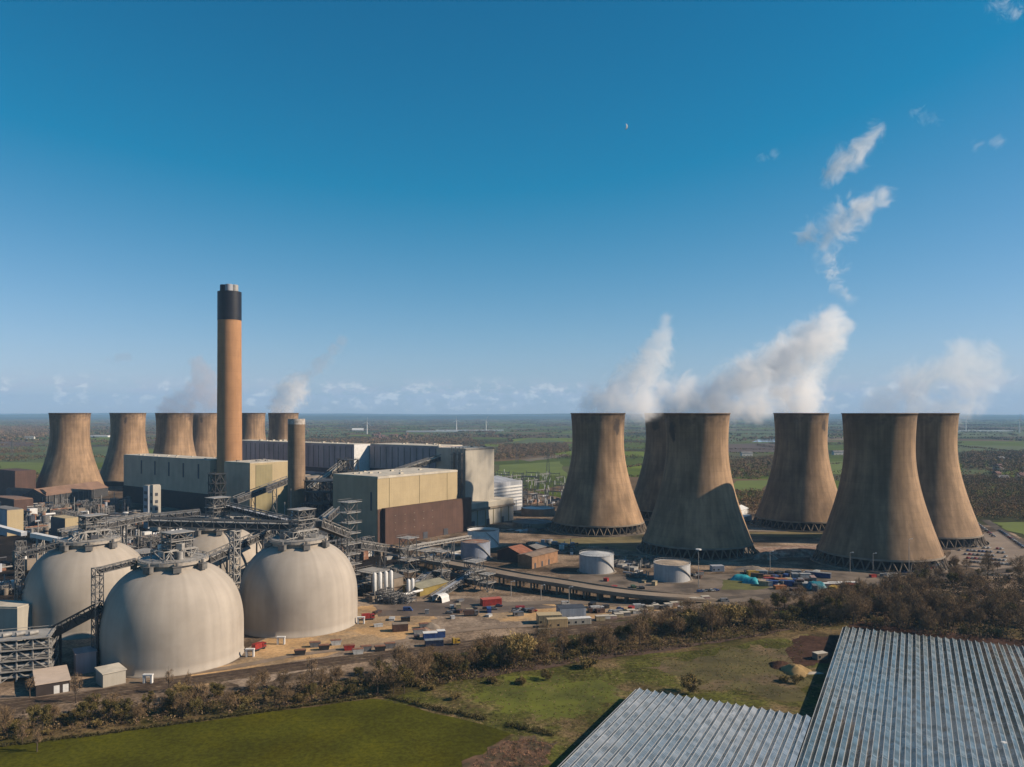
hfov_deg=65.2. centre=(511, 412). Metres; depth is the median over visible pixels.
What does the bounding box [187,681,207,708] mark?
bare tree
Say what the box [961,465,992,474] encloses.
field
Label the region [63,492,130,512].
process plant
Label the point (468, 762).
dry grass
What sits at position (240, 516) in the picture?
conveyor gallery
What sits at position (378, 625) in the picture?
storage box
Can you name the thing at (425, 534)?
door
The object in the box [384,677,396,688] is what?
bush
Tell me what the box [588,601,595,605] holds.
storage box
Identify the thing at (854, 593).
bare tree
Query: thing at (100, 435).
glasshouse
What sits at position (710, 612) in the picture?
bare tree
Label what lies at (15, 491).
coal gallery
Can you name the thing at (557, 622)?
cabin
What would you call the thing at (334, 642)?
skip
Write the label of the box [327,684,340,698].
ivy tree
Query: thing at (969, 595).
bare tree
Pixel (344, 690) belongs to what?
bush
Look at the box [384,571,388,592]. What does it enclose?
silo
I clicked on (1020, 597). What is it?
bare tree
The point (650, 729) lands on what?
greenhouse
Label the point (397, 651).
bare tree
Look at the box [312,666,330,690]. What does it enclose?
bare tree
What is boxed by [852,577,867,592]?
bare tree
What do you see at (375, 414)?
hills
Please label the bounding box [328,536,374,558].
process plant
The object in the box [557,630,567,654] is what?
slim tree
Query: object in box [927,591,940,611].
bare tree
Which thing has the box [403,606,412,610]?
van
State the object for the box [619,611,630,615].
storage box
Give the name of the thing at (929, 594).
bare tree
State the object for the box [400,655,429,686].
bare tree
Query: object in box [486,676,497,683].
bush
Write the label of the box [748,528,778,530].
access road
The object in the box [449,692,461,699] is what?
bush
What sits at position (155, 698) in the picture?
slim tree
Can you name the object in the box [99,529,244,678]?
storage dome
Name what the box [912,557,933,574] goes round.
bare tree
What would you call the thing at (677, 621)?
bare tree
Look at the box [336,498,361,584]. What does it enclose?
stair tower
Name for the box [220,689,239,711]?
bare tree
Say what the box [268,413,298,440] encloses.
cooling tower
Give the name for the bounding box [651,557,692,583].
storage tank
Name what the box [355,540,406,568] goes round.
conveyor gallery
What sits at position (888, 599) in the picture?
bare tree
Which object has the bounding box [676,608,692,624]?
ivy tree
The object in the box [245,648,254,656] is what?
portal
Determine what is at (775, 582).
scrap container
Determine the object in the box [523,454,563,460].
field
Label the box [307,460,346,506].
conveyor gallery
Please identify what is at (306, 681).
bare tree
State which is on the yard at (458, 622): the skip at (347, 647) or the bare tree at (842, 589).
the skip at (347, 647)
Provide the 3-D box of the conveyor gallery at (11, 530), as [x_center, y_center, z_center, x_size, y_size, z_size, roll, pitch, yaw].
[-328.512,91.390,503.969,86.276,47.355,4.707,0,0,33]
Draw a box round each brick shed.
[497,544,532,562]
[518,548,558,568]
[526,542,548,550]
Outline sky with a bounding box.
[0,0,1023,414]
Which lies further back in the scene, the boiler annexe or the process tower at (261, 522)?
the boiler annexe
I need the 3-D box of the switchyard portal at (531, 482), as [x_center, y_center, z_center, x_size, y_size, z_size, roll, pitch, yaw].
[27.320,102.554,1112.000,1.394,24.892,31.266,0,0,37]
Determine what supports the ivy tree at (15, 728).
on the meadow at (832, 630)
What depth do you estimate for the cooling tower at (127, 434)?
1255.12 m
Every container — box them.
[392,622,407,631]
[422,631,436,639]
[424,638,443,646]
[436,629,444,637]
[480,596,501,605]
[746,570,759,575]
[751,572,763,578]
[756,569,767,574]
[758,575,770,578]
[759,580,767,585]
[766,579,777,584]
[773,584,786,589]
[774,570,783,573]
[781,580,793,585]
[791,572,798,577]
[793,582,802,586]
[799,573,810,577]
[809,575,816,580]
[811,584,816,591]
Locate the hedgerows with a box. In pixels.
[0,438,1023,490]
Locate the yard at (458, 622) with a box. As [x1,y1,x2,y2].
[223,595,700,687]
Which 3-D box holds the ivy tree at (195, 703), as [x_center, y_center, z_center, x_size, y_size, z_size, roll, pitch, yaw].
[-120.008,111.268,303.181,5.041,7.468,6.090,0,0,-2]
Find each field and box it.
[0,441,34,446]
[0,446,47,462]
[0,462,43,473]
[92,446,107,462]
[305,429,348,436]
[428,427,519,435]
[495,461,566,475]
[503,439,564,443]
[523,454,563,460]
[728,431,774,443]
[728,443,774,451]
[734,480,767,490]
[830,461,842,473]
[958,429,1023,436]
[958,445,1023,451]
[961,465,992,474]
[993,522,1023,534]
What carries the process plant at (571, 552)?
on the site ground at (565, 566)
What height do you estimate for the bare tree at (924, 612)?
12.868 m
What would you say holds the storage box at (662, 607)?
on the sandy ground at (507, 616)
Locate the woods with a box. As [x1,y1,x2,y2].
[0,418,1023,440]
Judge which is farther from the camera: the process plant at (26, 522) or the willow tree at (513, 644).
the process plant at (26, 522)
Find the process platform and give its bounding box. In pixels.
[0,625,57,683]
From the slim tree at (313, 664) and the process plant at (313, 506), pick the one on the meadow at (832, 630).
the slim tree at (313, 664)
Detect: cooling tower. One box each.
[36,413,108,491]
[100,413,148,486]
[153,413,196,455]
[193,413,216,456]
[242,413,265,439]
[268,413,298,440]
[547,413,646,536]
[634,413,665,519]
[636,413,759,561]
[750,413,836,532]
[810,413,951,574]
[916,413,989,549]
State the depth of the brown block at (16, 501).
906.30 m
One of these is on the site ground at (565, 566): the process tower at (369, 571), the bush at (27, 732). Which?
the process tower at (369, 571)
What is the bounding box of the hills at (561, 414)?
[0,413,1023,416]
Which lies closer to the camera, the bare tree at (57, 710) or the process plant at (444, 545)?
the bare tree at (57, 710)
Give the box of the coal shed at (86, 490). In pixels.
[22,481,108,504]
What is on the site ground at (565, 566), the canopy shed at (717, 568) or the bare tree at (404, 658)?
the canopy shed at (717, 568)
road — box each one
[0,603,742,698]
[469,596,762,606]
[713,567,1023,598]
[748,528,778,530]
[982,520,1023,544]
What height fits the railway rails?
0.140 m
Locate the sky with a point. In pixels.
(411, 206)
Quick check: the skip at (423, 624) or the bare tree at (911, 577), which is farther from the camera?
the bare tree at (911, 577)
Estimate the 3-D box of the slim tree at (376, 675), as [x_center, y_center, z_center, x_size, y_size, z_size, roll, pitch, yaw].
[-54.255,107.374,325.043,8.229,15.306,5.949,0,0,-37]
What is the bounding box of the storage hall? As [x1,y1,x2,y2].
[739,505,747,513]
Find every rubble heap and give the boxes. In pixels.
[750,551,779,559]
[753,548,825,556]
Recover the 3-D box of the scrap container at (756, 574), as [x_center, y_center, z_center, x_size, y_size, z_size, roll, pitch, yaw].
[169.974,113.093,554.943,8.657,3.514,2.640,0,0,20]
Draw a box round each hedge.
[0,694,375,746]
[382,693,486,720]
[505,721,556,735]
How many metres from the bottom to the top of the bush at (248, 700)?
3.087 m
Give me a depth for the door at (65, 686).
328.61 m
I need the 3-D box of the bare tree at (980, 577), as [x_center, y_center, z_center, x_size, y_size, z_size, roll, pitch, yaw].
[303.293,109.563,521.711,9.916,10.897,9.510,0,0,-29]
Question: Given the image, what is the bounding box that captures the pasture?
[0,699,511,766]
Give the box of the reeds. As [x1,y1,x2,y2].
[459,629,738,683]
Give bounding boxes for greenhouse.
[558,688,811,766]
[796,626,1023,766]
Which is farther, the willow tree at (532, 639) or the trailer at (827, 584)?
the trailer at (827, 584)
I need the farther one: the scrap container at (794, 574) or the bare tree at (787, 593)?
the scrap container at (794, 574)
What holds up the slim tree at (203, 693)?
on the meadow at (832, 630)
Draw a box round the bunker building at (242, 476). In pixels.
[224,459,287,519]
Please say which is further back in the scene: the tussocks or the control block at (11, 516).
the control block at (11, 516)
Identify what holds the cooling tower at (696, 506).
on the ground at (636, 449)
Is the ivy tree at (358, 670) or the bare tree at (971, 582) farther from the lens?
the bare tree at (971, 582)
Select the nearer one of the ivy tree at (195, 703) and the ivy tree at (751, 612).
the ivy tree at (195, 703)
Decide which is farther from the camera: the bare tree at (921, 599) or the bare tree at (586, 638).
the bare tree at (921, 599)
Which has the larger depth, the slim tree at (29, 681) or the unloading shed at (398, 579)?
the unloading shed at (398, 579)
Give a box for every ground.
[0,419,1023,707]
[0,487,1023,728]
[0,512,398,599]
[171,605,436,688]
[374,598,555,616]
[478,604,674,621]
[753,545,816,559]
[785,636,838,666]
[847,621,1023,646]
[946,531,1023,579]
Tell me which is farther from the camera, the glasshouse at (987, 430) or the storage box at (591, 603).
the glasshouse at (987, 430)
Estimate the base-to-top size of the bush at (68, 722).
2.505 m
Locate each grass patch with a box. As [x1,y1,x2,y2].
[469,675,624,720]
[644,644,814,701]
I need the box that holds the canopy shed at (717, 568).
[710,564,723,571]
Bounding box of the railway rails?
[0,589,1023,709]
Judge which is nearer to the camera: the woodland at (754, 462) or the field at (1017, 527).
the field at (1017, 527)
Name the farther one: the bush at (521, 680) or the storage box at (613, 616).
the storage box at (613, 616)
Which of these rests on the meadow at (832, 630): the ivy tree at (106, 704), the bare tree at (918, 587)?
the ivy tree at (106, 704)
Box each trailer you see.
[805,570,830,578]
[823,582,838,587]
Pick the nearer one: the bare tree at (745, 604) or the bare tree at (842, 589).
the bare tree at (745, 604)
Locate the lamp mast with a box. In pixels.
[696,549,700,587]
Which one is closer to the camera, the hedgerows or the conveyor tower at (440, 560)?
the conveyor tower at (440, 560)
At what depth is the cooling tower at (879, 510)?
590.96 m
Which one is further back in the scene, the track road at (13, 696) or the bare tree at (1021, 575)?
the bare tree at (1021, 575)
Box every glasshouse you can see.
[90,435,109,436]
[406,431,456,431]
[436,430,503,430]
[958,430,1012,431]
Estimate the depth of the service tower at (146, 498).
793.71 m
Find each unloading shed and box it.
[361,572,403,588]
[401,577,448,596]
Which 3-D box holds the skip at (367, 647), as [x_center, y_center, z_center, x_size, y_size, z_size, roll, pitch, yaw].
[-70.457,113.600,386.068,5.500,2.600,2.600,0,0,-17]
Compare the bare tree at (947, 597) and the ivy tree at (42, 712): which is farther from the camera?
the bare tree at (947, 597)
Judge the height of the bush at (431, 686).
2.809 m
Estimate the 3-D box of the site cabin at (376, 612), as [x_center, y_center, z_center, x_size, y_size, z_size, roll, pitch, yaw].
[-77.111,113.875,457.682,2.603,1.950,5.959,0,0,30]
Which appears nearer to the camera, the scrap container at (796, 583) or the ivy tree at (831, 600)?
the ivy tree at (831, 600)
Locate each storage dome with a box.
[22,513,141,639]
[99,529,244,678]
[172,496,261,587]
[241,507,357,638]
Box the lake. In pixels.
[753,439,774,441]
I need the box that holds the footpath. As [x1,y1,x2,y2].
[470,628,789,677]
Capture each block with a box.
[0,468,35,495]
[0,495,32,509]
[0,505,22,535]
[51,515,77,537]
[436,446,493,500]
[472,497,514,526]
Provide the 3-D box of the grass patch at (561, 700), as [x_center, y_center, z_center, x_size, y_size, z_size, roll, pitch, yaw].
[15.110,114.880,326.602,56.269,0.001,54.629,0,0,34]
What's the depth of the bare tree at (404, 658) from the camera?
342.54 m
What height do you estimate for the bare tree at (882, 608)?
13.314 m
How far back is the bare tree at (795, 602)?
449.49 m
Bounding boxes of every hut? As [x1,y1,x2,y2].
[33,665,70,696]
[73,645,97,674]
[94,662,126,687]
[432,592,449,602]
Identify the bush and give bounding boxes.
[7,718,19,724]
[25,728,33,734]
[41,728,50,734]
[59,713,69,718]
[62,715,75,722]
[66,717,76,724]
[70,708,83,716]
[91,718,101,726]
[112,710,125,717]
[164,703,175,709]
[237,695,244,702]
[244,697,257,703]
[288,696,296,703]
[295,690,308,701]
[342,687,350,693]
[365,678,375,684]
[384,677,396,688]
[412,678,422,686]
[424,683,435,690]
[427,668,440,676]
[437,663,448,670]
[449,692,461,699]
[483,654,503,666]
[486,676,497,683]
[503,662,509,667]
[514,675,526,684]
[540,669,554,679]
[548,651,559,657]
[568,639,580,647]
[569,649,580,656]
[579,656,598,669]
[679,672,703,692]
[690,624,706,636]
[763,618,777,629]
[778,675,788,682]
[789,674,804,683]
[871,615,883,625]
[959,625,971,632]
[987,628,1001,636]
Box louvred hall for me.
[494,475,521,510]
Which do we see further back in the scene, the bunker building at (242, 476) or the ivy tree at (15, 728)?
the bunker building at (242, 476)
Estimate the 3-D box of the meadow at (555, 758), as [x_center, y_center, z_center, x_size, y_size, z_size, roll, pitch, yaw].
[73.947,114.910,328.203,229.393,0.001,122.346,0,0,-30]
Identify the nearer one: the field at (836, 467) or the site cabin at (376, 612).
the site cabin at (376, 612)
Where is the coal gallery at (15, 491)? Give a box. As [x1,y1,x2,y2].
[6,487,46,495]
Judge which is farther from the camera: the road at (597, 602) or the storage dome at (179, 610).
the road at (597, 602)
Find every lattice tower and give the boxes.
[14,551,24,600]
[91,567,103,648]
[229,530,240,595]
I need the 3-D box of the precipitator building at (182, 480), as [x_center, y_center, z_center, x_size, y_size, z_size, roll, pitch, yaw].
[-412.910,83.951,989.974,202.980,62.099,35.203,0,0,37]
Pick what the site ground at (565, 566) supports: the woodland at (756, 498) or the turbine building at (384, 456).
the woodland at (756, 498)
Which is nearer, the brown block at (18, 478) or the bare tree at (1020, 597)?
the bare tree at (1020, 597)
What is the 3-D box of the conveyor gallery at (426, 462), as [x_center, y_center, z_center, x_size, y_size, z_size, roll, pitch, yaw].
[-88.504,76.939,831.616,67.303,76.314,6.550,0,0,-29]
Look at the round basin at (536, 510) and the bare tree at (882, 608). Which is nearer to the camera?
the bare tree at (882, 608)
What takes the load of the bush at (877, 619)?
on the ground at (636, 449)
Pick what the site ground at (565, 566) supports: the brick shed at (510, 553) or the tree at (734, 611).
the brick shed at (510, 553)
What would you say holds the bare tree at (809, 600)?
on the meadow at (832, 630)
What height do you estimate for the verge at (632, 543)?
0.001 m
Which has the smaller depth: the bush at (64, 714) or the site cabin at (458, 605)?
the bush at (64, 714)
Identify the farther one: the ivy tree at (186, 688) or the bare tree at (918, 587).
the bare tree at (918, 587)
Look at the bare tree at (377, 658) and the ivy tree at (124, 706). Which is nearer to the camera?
the ivy tree at (124, 706)
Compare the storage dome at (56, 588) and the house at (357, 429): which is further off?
the house at (357, 429)
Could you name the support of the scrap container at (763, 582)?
on the verge at (729, 584)
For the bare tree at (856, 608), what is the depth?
433.26 m
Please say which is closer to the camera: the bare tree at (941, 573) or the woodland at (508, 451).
the bare tree at (941, 573)
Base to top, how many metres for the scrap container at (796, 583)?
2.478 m
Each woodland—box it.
[0,425,48,437]
[305,436,479,444]
[494,442,568,460]
[729,453,773,476]
[735,487,764,512]
[959,449,1023,472]
[962,472,1023,520]
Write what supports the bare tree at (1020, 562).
on the ground at (636, 449)
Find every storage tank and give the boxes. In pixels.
[459,537,492,560]
[467,526,500,548]
[577,549,616,574]
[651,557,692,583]
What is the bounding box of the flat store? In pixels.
[742,514,751,521]
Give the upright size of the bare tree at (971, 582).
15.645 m
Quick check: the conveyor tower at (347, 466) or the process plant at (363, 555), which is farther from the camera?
the conveyor tower at (347, 466)
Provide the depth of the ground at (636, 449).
3432.91 m
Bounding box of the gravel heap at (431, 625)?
[422,622,439,629]
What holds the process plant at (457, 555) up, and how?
on the site ground at (565, 566)
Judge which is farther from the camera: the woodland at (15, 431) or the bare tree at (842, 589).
the woodland at (15, 431)
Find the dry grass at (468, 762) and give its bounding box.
[462,735,557,766]
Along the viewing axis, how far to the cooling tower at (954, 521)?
692.82 m
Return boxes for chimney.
[216,284,241,510]
[287,419,304,518]
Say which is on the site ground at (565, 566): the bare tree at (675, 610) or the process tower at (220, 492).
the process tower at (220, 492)
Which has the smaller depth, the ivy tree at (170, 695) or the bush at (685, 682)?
the ivy tree at (170, 695)
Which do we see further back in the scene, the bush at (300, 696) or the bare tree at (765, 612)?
the bare tree at (765, 612)
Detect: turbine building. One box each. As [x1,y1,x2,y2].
[242,439,369,474]
[370,443,461,470]
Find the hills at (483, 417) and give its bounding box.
[0,416,1023,419]
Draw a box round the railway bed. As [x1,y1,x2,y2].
[0,589,1023,710]
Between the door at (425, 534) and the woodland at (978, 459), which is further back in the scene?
the woodland at (978, 459)
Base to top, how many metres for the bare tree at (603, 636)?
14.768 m
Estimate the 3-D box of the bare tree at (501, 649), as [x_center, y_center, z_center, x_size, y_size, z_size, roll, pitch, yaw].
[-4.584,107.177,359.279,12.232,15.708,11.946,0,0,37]
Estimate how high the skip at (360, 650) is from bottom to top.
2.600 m
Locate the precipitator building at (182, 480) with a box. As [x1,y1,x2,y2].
[123,453,216,511]
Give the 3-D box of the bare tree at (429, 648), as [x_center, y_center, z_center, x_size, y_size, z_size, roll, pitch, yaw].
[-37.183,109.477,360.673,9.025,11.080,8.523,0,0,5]
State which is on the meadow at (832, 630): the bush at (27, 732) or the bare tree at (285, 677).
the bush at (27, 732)
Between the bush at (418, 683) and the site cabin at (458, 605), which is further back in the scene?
the site cabin at (458, 605)
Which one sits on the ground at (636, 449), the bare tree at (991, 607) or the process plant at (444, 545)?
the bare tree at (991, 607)
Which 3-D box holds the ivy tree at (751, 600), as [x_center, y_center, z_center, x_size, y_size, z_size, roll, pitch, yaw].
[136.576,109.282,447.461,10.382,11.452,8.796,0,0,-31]
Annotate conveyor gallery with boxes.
[0,525,26,535]
[19,542,60,557]
[28,602,102,666]
[30,532,62,560]
[57,512,151,544]
[87,509,200,542]
[96,558,137,573]
[108,513,246,549]
[148,517,302,578]
[205,530,271,573]
[219,501,287,522]
[232,476,287,532]
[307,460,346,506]
[308,506,339,533]
[315,518,350,538]
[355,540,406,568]
[395,454,440,468]
[405,570,432,591]
[406,535,471,566]
[430,571,476,599]
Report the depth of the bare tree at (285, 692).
314.34 m
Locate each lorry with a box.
[252,641,265,651]
[361,613,374,620]
[452,637,459,645]
[464,609,477,616]
[590,605,603,611]
[633,603,644,608]
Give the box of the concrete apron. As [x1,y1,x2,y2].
[568,571,934,596]
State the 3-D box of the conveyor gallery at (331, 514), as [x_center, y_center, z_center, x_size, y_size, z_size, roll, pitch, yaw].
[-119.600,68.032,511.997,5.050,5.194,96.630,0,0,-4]
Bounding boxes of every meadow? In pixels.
[0,610,1023,766]
[381,634,838,766]
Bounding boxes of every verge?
[549,534,643,550]
[722,579,768,589]
[749,532,822,537]
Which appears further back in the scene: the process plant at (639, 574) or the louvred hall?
the louvred hall
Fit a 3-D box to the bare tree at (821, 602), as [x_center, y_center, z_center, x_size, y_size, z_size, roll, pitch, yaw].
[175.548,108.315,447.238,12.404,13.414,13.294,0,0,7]
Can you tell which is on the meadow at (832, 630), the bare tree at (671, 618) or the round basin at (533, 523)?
the bare tree at (671, 618)
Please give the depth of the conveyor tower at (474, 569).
526.76 m
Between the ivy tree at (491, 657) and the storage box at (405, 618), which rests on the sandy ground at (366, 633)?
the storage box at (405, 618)
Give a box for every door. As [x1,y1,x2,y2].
[54,685,59,693]
[63,684,68,691]
[423,532,427,538]
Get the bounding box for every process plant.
[0,497,59,515]
[0,553,28,571]
[0,574,25,594]
[12,540,47,569]
[23,497,94,515]
[23,512,50,527]
[24,501,88,525]
[24,519,81,542]
[37,507,90,533]
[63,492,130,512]
[73,505,140,517]
[83,510,142,525]
[127,534,163,547]
[129,528,179,548]
[136,527,181,535]
[284,493,332,536]
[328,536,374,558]
[346,541,386,559]
[357,575,367,589]
[359,562,413,576]
[363,586,398,604]
[368,589,422,604]
[385,552,439,563]
[410,571,449,581]
[417,538,452,547]
[430,547,460,558]
[442,569,463,579]
[500,525,544,532]
[522,492,560,505]
[526,539,577,549]
[528,541,607,554]
[614,554,659,567]
[614,558,642,571]
[623,570,648,577]
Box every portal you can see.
[142,673,153,682]
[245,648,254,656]
[276,636,285,644]
[357,616,364,623]
[522,474,538,490]
[523,492,537,505]
[525,477,537,494]
[534,478,545,493]
[547,488,562,505]
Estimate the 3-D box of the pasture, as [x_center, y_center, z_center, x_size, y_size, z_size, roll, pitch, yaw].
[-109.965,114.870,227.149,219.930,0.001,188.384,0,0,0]
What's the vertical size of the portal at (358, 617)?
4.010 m
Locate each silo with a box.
[372,572,377,591]
[378,572,382,588]
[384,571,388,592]
[389,570,393,590]
[407,579,409,596]
[411,578,414,590]
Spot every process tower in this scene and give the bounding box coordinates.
[99,515,135,548]
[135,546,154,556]
[207,472,226,515]
[245,512,281,540]
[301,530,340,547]
[303,477,332,537]
[354,565,389,593]
[409,546,442,570]
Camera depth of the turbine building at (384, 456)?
905.89 m
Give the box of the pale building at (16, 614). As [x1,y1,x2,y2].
[0,600,31,641]
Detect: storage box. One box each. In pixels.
[374,623,382,626]
[401,616,409,621]
[528,608,535,612]
[587,606,592,612]
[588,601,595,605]
[595,615,604,620]
[610,614,616,618]
[612,609,622,613]
[614,612,623,616]
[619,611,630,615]
[652,604,659,609]
[660,605,669,609]
[700,595,710,598]
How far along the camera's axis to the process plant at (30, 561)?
607.20 m
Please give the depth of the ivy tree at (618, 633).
398.39 m
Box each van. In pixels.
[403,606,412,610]
[720,598,728,601]
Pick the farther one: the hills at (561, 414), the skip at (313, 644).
the hills at (561, 414)
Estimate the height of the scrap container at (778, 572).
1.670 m
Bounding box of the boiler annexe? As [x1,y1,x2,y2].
[305,473,332,512]
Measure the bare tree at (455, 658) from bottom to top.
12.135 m
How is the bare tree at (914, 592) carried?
on the ground at (636, 449)
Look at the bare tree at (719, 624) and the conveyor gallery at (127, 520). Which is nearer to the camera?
the bare tree at (719, 624)
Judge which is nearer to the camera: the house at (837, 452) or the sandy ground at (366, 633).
the sandy ground at (366, 633)
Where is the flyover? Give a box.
[420,557,719,602]
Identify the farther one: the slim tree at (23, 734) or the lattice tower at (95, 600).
the lattice tower at (95, 600)
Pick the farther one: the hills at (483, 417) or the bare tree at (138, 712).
the hills at (483, 417)
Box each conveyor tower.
[336,458,359,472]
[431,548,450,579]
[462,557,486,588]
[478,570,496,591]
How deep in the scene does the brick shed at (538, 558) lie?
596.70 m
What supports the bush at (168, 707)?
on the meadow at (832, 630)
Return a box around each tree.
[0,704,15,734]
[9,720,26,732]
[17,718,25,744]
[25,676,35,697]
[25,704,40,720]
[29,704,54,729]
[31,725,42,751]
[47,702,60,720]
[69,672,82,702]
[75,701,98,721]
[82,693,101,713]
[91,694,99,715]
[99,698,118,719]
[104,690,122,711]
[112,697,134,719]
[130,703,146,720]
[140,691,154,709]
[150,694,157,710]
[159,695,166,710]
[162,688,184,711]
[164,669,173,689]
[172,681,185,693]
[172,690,192,714]
[180,683,195,695]
[184,671,191,685]
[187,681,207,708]
[189,695,202,711]
[199,684,209,709]
[209,681,226,698]
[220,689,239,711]
[245,676,259,693]
[254,668,271,687]
[267,685,281,701]
[273,684,294,704]
[274,669,291,686]
[292,671,316,693]
[304,682,316,699]
[306,657,317,681]
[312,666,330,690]
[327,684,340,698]
[328,664,345,683]
[346,683,356,697]
[353,665,363,679]
[367,655,388,665]
[370,659,383,695]
[373,660,393,681]
[379,667,404,692]
[389,643,413,666]
[396,664,414,692]
[398,649,414,679]
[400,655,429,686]
[411,647,436,678]
[422,644,438,667]
[432,652,444,664]
[440,649,452,662]
[444,656,458,675]
[448,650,465,675]
[454,659,469,677]
[464,645,479,667]
[467,639,485,654]
[470,644,487,664]
[473,630,500,655]
[484,651,500,668]
[490,636,511,668]
[501,627,532,667]
[507,643,524,664]
[513,633,537,663]
[513,645,531,664]
[530,633,550,657]
[532,623,554,642]
[539,644,552,660]
[554,627,570,650]
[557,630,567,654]
[578,630,585,645]
[583,629,597,648]
[586,633,597,650]
[590,623,612,653]
[597,623,616,642]
[601,633,618,648]
[610,625,623,639]
[621,622,633,637]
[624,617,638,636]
[628,612,650,644]
[634,616,651,630]
[636,605,658,630]
[651,635,658,641]
[653,610,668,632]
[659,606,673,627]
[664,604,677,616]
[666,614,686,634]
[666,616,686,632]
[675,598,700,612]
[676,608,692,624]
[681,610,703,630]
[697,602,723,631]
[699,604,723,634]
[700,600,726,629]
[713,614,728,628]
[714,601,732,627]
[721,602,747,628]
[738,599,752,622]
[741,605,753,623]
[748,597,765,617]
[752,602,765,623]
[758,603,773,624]
[770,592,787,612]
[775,584,794,606]
[780,610,794,626]
[787,604,801,622]
[793,584,810,600]
[793,599,804,609]
[797,599,811,612]
[802,598,816,614]
[811,584,829,600]
[812,603,823,618]
[815,597,833,618]
[822,586,846,602]
[824,595,842,615]
[829,586,849,598]
[834,579,848,591]
[836,594,852,617]
[840,579,856,591]
[841,592,863,624]
[845,587,860,614]
[846,594,868,622]
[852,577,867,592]
[857,582,877,597]
[857,594,874,618]
[865,597,877,611]
[867,581,883,595]
[872,591,892,611]
[873,593,891,615]
[878,578,892,589]
[879,569,901,585]
[879,593,895,614]
[880,589,897,607]
[884,581,900,596]
[889,601,911,629]
[892,590,912,612]
[895,577,912,589]
[898,582,917,598]
[903,571,920,588]
[906,588,924,606]
[908,600,925,623]
[910,594,928,618]
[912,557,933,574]
[912,577,930,594]
[915,569,929,587]
[918,604,934,624]
[919,614,938,630]
[921,571,944,590]
[921,588,939,612]
[923,609,942,625]
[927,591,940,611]
[934,565,946,577]
[936,599,963,625]
[937,592,961,624]
[945,572,959,587]
[945,604,964,623]
[947,562,960,573]
[948,555,959,565]
[954,569,966,582]
[960,559,971,569]
[961,587,974,605]
[961,603,979,623]
[963,571,982,593]
[968,606,987,625]
[972,596,988,619]
[974,573,985,584]
[978,557,996,574]
[978,583,990,597]
[982,551,994,561]
[984,596,1002,616]
[991,602,1014,627]
[994,561,1001,570]
[1007,555,1023,574]
[1008,588,1023,600]
[1011,564,1022,574]
[1013,568,1023,585]
[1015,601,1023,613]
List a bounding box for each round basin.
[512,518,551,527]
[521,505,554,516]
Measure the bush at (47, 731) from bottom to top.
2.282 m
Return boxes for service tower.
[143,485,149,528]
[150,484,160,530]
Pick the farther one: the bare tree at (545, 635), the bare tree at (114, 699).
the bare tree at (545, 635)
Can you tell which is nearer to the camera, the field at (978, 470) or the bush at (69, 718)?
the bush at (69, 718)
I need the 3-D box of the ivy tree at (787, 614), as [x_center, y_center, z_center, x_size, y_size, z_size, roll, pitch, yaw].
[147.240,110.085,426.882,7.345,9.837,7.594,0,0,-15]
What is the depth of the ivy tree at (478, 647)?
363.40 m
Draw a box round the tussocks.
[403,641,813,752]
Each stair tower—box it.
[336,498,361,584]
[396,534,419,581]
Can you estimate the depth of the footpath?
376.83 m
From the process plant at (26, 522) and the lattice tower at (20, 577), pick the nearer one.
the lattice tower at (20, 577)
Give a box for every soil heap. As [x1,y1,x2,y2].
[769,661,790,669]
[780,664,811,676]
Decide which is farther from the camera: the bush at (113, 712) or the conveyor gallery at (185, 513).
the conveyor gallery at (185, 513)
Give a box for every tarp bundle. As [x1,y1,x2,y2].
[730,574,747,580]
[742,576,758,584]
[805,581,826,588]
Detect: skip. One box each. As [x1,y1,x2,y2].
[294,648,305,655]
[309,641,320,647]
[318,643,329,650]
[330,639,341,645]
[343,643,354,650]
[352,647,363,654]
[360,644,371,651]
[374,644,385,651]
[384,641,395,648]
[412,628,423,633]
[419,622,428,627]
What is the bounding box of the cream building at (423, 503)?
[333,467,471,544]
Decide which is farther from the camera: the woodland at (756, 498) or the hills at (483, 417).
the hills at (483, 417)
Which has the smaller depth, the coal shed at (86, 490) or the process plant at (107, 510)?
the process plant at (107, 510)
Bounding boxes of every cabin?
[372,609,381,614]
[456,603,460,608]
[486,606,491,612]
[512,611,523,616]
[536,612,561,624]
[546,617,567,627]
[556,604,585,616]
[567,616,590,624]
[595,608,604,613]
[812,650,827,659]
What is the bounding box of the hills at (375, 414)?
[0,413,992,414]
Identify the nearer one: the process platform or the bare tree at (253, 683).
the bare tree at (253, 683)
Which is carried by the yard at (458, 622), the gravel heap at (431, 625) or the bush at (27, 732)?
the gravel heap at (431, 625)
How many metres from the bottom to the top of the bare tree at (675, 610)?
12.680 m
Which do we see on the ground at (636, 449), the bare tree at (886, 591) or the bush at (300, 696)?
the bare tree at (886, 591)
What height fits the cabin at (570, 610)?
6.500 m
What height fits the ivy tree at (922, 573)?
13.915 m
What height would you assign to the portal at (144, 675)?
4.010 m
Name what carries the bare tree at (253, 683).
on the meadow at (832, 630)
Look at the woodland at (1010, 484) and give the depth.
1066.73 m
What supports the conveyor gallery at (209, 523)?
on the site ground at (565, 566)
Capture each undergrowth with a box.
[0,673,377,739]
[373,605,836,695]
[830,570,1023,641]
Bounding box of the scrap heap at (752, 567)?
[733,565,765,570]
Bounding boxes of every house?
[352,428,363,430]
[740,451,752,455]
[832,450,843,454]
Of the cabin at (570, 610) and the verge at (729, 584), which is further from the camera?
the verge at (729, 584)

